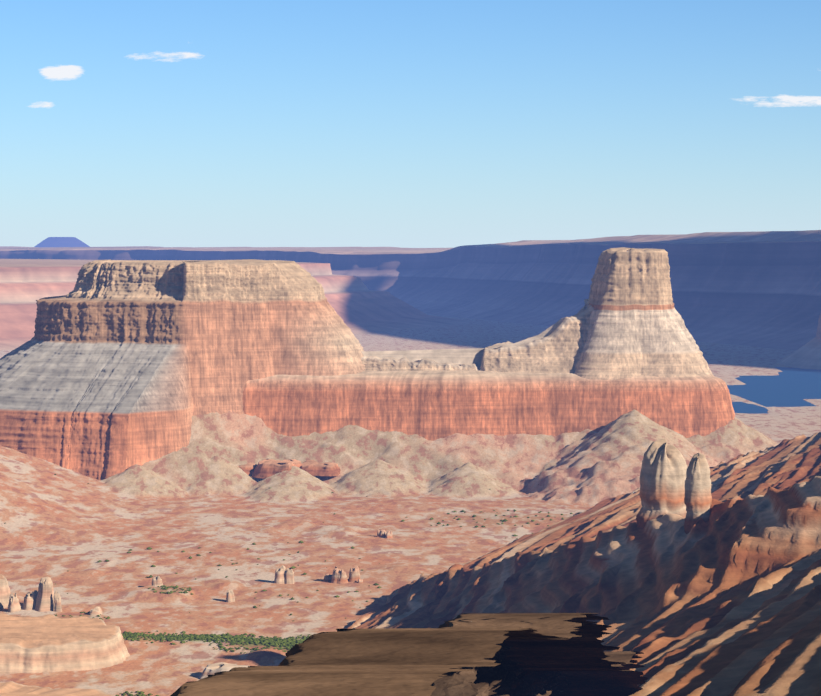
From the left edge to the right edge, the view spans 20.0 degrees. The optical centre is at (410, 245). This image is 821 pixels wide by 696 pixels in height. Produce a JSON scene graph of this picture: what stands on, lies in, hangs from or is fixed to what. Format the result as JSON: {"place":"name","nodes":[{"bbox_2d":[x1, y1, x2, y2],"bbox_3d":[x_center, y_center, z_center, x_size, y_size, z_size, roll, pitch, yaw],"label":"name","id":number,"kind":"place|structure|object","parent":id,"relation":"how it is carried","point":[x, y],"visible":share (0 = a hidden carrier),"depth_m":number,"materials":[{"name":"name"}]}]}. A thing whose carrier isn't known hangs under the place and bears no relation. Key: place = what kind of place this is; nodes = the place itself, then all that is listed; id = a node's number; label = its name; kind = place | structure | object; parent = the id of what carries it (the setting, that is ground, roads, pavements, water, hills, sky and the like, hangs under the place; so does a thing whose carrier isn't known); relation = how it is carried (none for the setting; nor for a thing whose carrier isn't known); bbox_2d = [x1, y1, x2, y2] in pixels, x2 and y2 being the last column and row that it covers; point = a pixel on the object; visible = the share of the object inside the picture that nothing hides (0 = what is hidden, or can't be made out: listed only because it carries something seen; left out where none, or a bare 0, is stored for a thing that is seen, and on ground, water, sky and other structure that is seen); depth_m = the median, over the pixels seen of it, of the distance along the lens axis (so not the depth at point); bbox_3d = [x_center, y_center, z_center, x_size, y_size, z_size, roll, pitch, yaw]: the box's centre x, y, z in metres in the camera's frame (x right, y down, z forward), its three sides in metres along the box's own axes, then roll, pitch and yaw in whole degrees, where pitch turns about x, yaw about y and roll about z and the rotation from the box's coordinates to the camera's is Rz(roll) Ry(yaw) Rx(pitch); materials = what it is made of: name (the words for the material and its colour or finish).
{"place":"outdoors","nodes":[
{"label":"outdoors","id":0,"kind":"place"},
{"bbox_2d":[34,237,89,246],"bbox_3d":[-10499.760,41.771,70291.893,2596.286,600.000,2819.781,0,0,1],"label":"butte","id":1,"kind":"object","parent":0,"point":[61,242],"depth_m":69692.52,"materials":[{"name":"blue stone"}]},
{"bbox_2d":[0,259,474,350],"bbox_3d":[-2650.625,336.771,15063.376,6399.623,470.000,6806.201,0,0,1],"label":"cliffs","id":2,"kind":"structure","parent":0,"point":[357,305],"depth_m":15504.88,"materials":[{"name":"pink stone"}]},
{"bbox_2d":[170,613,647,695],"bbox_3d":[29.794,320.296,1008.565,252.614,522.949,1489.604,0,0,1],"label":"rock ledge","id":3,"kind":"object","parent":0,"point":[513,654],"depth_m":467.83,"materials":[{"name":"brown stone"}]},
{"bbox_2d":[0,313,820,695],"bbox_3d":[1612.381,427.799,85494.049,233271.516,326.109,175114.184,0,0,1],"label":"terrain","id":4,"kind":"structure","parent":0,"point":[64,529],"depth_m":4656.26,"materials":[{"name":"sand"}]},
{"bbox_2d":[0,574,9,608],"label":"rock spires","id":5,"kind":"object","parent":4,"relation":"on","point":[4,594],"visible":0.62,"depth_m":3379.73,"materials":[{"name":"beige stone"}]},
{"bbox_2d":[8,593,20,612],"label":"valley rocks","id":6,"kind":"object","parent":4,"relation":"on","point":[14,605],"visible":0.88,"depth_m":3334.89,"materials":[{"name":"beige stone"}]},
{"bbox_2d":[22,590,37,609],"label":"valley rocks","id":7,"kind":"object","parent":4,"relation":"on","point":[29,602],"visible":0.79,"depth_m":3345.09,"materials":[{"name":"beige stone"}]},
{"bbox_2d":[35,577,53,611],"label":"valley rocks","id":8,"kind":"object","parent":4,"relation":"on","point":[45,599],"visible":0.94,"depth_m":3332.29,"materials":[{"name":"beige stone"}]},
{"bbox_2d":[0,681,114,695],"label":"mesa","id":9,"kind":"structure","parent":4,"relation":"on","point":[11,688],"depth_m":2539.02,"materials":[{"name":"beige stone"}]},
{"bbox_2d":[53,591,61,611],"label":"valley rocks","id":10,"kind":"object","parent":4,"relation":"on","point":[57,606],"visible":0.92,"depth_m":3324.59,"materials":[{"name":"beige stone"}]},
{"bbox_2d":[0,613,129,673],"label":"mesa","id":11,"kind":"structure","parent":4,"relation":"on","point":[47,643],"depth_m":2854.23,"materials":[{"name":"beige stone"}]},
{"bbox_2d":[89,606,102,615],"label":"valley rocks","id":12,"kind":"object","parent":4,"relation":"on","point":[96,611],"visible":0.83,"depth_m":3290.40,"materials":[{"name":"beige stone"}]},
{"bbox_2d":[152,576,162,585],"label":"valley rocks","id":13,"kind":"object","parent":4,"relation":"on","point":[156,580],"visible":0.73,"depth_m":3572.67,"materials":[{"name":"beige stone"}]},
{"bbox_2d":[0,259,364,479],"bbox_3d":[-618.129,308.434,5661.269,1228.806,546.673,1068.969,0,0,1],"label":"mesa","id":14,"kind":"structure","parent":4,"relation":"on","point":[110,368],"depth_m":5434.42,"materials":[{"name":"stone"}]},
{"bbox_2d":[199,662,247,678],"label":"rock","id":15,"kind":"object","parent":4,"relation":"on","point":[211,669],"visible":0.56,"depth_m":2756.30,"materials":[{"name":"beige stone"}]},
{"bbox_2d":[226,589,234,602],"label":"valley rocks","id":16,"kind":"object","parent":4,"relation":"on","point":[230,597],"visible":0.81,"depth_m":3452.63,"materials":[{"name":"beige stone"}]},
{"bbox_2d":[238,463,256,474],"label":"rock outcrop","id":17,"kind":"object","parent":4,"relation":"on","point":[248,468],"visible":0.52,"depth_m":5260.64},
{"bbox_2d":[251,459,301,478],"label":"rock outcrop","id":18,"kind":"object","parent":4,"relation":"on","point":[265,468],"visible":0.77,"depth_m":5212.66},
{"bbox_2d":[274,565,285,583],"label":"valley rocks","id":19,"kind":"object","parent":4,"relation":"on","point":[280,573],"visible":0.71,"depth_m":3634.34,"materials":[{"name":"beige stone"}]},
{"bbox_2d":[285,568,293,583],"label":"valley rocks","id":20,"kind":"object","parent":4,"relation":"on","point":[289,577],"visible":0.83,"depth_m":3631.93,"materials":[{"name":"beige stone"}]},
{"bbox_2d":[54,474,579,695],"bbox_3d":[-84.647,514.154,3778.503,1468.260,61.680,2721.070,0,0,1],"label":"shrubs","id":21,"kind":"object","parent":4,"relation":"on","point":[287,643],"visible":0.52,"depth_m":3067.97,"materials":[{"name":"green plant"}]},
{"bbox_2d":[300,460,340,475],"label":"rock outcrop","id":22,"kind":"object","parent":4,"relation":"on","point":[313,468],"visible":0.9,"depth_m":5256.85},
{"bbox_2d":[323,574,331,581],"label":"valley rocks","id":23,"kind":"object","parent":4,"relation":"on","point":[327,577],"visible":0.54,"depth_m":3652.51,"materials":[{"name":"beige stone"}]},
{"bbox_2d":[331,566,347,583],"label":"valley rocks","id":24,"kind":"object","parent":4,"relation":"on","point":[339,576],"visible":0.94,"depth_m":3631.62,"materials":[{"name":"beige stone"}]},
{"bbox_2d":[348,566,359,581],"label":"valley rocks","id":25,"kind":"object","parent":4,"relation":"on","point":[354,574],"visible":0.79,"depth_m":3644.79,"materials":[{"name":"brown stone"}]},
{"bbox_2d":[377,529,385,537],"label":"valley rocks","id":26,"kind":"object","parent":4,"relation":"on","point":[381,533],"visible":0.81,"depth_m":4240.91,"materials":[{"name":"brown stone"}]},
{"bbox_2d":[385,530,392,537],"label":"valley rocks","id":27,"kind":"object","parent":4,"relation":"on","point":[389,534],"visible":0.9,"depth_m":4224.93,"materials":[{"name":"brown stone"}]},
{"bbox_2d":[0,230,820,350],"bbox_3d":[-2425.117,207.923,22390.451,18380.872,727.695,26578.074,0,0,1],"label":"plateau","id":28,"kind":"structure","parent":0,"point":[760,289],"depth_m":17384.47,"materials":[{"name":"blue stone"}]},
{"bbox_2d":[0,0,820,247],"label":"sky","id":29,"kind":"structure","parent":0,"point":[155,123],"materials":[{"name":"blue"}]},
{"bbox_2d":[361,299,593,372],"bbox_3d":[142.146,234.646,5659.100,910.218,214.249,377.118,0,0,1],"label":"rock ridge","id":30,"kind":"structure","parent":0,"point":[557,347],"depth_m":5556.81,"materials":[{"name":"stone"}]},
{"bbox_2d":[242,370,734,440],"bbox_3d":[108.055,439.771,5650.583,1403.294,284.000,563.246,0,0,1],"label":"cliff","id":31,"kind":"structure","parent":0,"point":[432,405],"depth_m":5425.94,"materials":[{"name":"stone"}]},
{"bbox_2d":[575,247,713,379],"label":"butte","id":32,"kind":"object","parent":31,"relation":"on","point":[636,325],"depth_m":5515.83,"materials":[{"name":"stone"}]},
{"bbox_2d":[347,432,820,695],"bbox_3d":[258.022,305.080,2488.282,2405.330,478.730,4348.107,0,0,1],"label":"slope terrain","id":33,"kind":"structure","parent":0,"point":[725,600],"depth_m":1983.87,"materials":[{"name":"brown stone"}]},
{"bbox_2d":[636,438,687,528],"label":"rock spire","id":34,"kind":"structure","parent":33,"relation":"on","point":[662,478],"depth_m":2398.71,"materials":[{"name":"beige stone"}]},
{"bbox_2d":[684,453,711,533],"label":"rock spire","id":35,"kind":"structure","parent":33,"relation":"on","point":[697,498],"depth_m":2192.20,"materials":[{"name":"beige stone"}]},
{"bbox_2d":[727,367,820,413],"bbox_3d":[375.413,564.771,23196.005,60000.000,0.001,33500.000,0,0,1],"label":"lake water","id":36,"kind":"structure","parent":0,"point":[789,387],"depth_m":9136.18,"materials":[{"name":"blue liquid"}]},
{"bbox_2d":[778,314,820,369],"bbox_3d":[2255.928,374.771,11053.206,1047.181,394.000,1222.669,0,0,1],"label":"butte","id":37,"kind":"object","parent":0,"point":[807,355],"visible":0.94,"depth_m":10859.01,"materials":[{"name":"blue stone"}]}
]}

